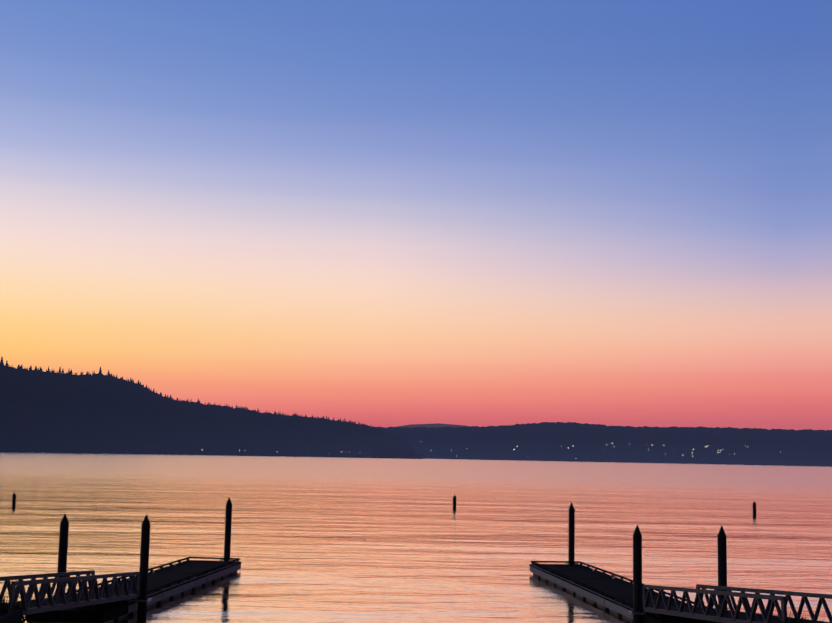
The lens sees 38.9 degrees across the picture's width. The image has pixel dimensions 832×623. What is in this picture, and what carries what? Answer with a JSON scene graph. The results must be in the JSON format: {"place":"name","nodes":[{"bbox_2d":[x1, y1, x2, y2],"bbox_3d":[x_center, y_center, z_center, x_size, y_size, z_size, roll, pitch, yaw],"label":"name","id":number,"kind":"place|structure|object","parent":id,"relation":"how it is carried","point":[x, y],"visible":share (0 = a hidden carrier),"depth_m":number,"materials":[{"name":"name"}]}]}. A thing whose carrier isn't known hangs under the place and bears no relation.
{"place":"outdoors","nodes":[
{"label":"outdoors","id":0,"kind":"place"},
{"bbox_2d":[0,452,831,622],"bbox_3d":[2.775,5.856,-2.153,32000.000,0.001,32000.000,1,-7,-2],"label":"lake water","id":1,"kind":"structure","parent":0,"point":[346,540],"depth_m":99.84,"materials":[{"name":"pink liquid"}]},
{"bbox_2d":[12,493,15,505],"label":"marker pile","id":2,"kind":"object","parent":1,"relation":"in","point":[14,499],"visible":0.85,"depth_m":125.92,"materials":[{"name":"metal"}]},
{"bbox_2d":[53,514,68,595],"bbox_3d":[-13.358,10.989,44.590,0.785,6.670,0.560,0,-7,5],"label":"pile","id":3,"kind":"object","parent":1,"relation":"in","point":[63,545],"visible":0.5,"depth_m":44.73,"materials":[{"name":"wood"}]},
{"bbox_2d":[25,557,240,622],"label":"dock","id":4,"kind":"object","parent":1,"relation":"in","point":[173,580],"visible":0.62,"depth_m":49.10,"materials":[{"name":"grey wood"}]},
{"bbox_2d":[0,570,138,614],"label":"gangway","id":5,"kind":"object","parent":4,"relation":"on","point":[41,603],"visible":0.94,"depth_m":38.03,"materials":[{"name":"metal"}]},
{"bbox_2d":[127,514,151,614],"bbox_3d":[-10.363,10.970,44.127,0.785,6.710,0.560,0,-7,5],"label":"pile","id":6,"kind":"object","parent":1,"relation":"in","point":[142,599],"visible":0.92,"depth_m":44.16,"materials":[{"name":"wood"}]},
{"bbox_2d":[219,497,231,560],"bbox_3d":[-9.876,13.073,61.324,0.560,6.780,0.785,0,-7,5],"label":"pile","id":7,"kind":"object","parent":1,"relation":"in","point":[227,539],"visible":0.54,"depth_m":61.52,"materials":[{"name":"wood"}]},
{"bbox_2d":[453,495,455,507],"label":"marker pile","id":8,"kind":"object","parent":1,"relation":"in","point":[454,501],"visible":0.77,"depth_m":142.59,"materials":[{"name":"metal"}]},
{"bbox_2d":[565,502,578,564],"bbox_3d":[8.372,13.662,63.243,0.560,6.790,0.785,2,-7,-6],"label":"pile","id":9,"kind":"object","parent":1,"relation":"in","point":[571,545],"visible":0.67,"depth_m":63.43,"materials":[{"name":"wood"}]},
{"bbox_2d":[529,561,720,622],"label":"dock","id":10,"kind":"object","parent":1,"relation":"on","point":[612,593],"visible":0.65,"depth_m":52.15,"materials":[{"name":"grey wood"}]},
{"bbox_2d":[628,525,649,622],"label":"pile","id":11,"kind":"object","parent":1,"relation":"in","point":[637,612],"visible":0.96,"depth_m":43.31,"materials":[{"name":"wood"}]},
{"bbox_2d":[717,526,726,609],"bbox_3d":[11.368,11.386,44.059,0.785,6.710,0.560,2,-7,-6],"label":"pile","id":12,"kind":"object","parent":1,"relation":"in","point":[722,557],"visible":0.62,"depth_m":44.20,"materials":[{"name":"wood"}]},
{"bbox_2d":[753,501,755,514],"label":"marker pile","id":13,"kind":"object","parent":1,"relation":"in","point":[754,508],"visible":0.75,"depth_m":141.44,"materials":[{"name":"metal"}]},
{"bbox_2d":[0,364,831,466],"bbox_3d":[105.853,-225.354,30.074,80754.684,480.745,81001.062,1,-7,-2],"label":"hills","id":14,"kind":"structure","parent":0,"point":[44,412],"depth_m":4698.28,"materials":[{"name":"black plant"}]},
{"bbox_2d":[0,357,422,457],"bbox_3d":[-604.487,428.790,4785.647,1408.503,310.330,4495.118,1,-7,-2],"label":"hill forest","id":15,"kind":"object","parent":14,"relation":"on","point":[387,453],"visible":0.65,"depth_m":4543.61,"materials":[{"name":"black plant"}]},
{"bbox_2d":[0,0,831,429],"label":"sky","id":16,"kind":"structure","parent":0,"point":[376,213],"materials":[{"name":"blue"}]},
{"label":"shore ground","id":17,"kind":"structure","parent":0,"visible":0},
{"bbox_2d":[0,595,33,622],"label":"bank weeds","id":18,"kind":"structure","parent":17,"relation":"on","point":[3,604],"depth_m":33.10,"materials":[{"name":"black"}]},
{"bbox_2d":[642,584,831,622],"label":"gangway","id":19,"kind":"object","parent":17,"relation":"on","point":[700,610],"visible":1,"depth_m":37.77,"materials":[{"name":"metal"}]},
{"bbox_2d":[777,611,824,622],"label":"bank weeds","id":20,"kind":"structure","parent":17,"relation":"on","point":[801,620],"depth_m":32.40,"materials":[{"name":"black"}]}
]}

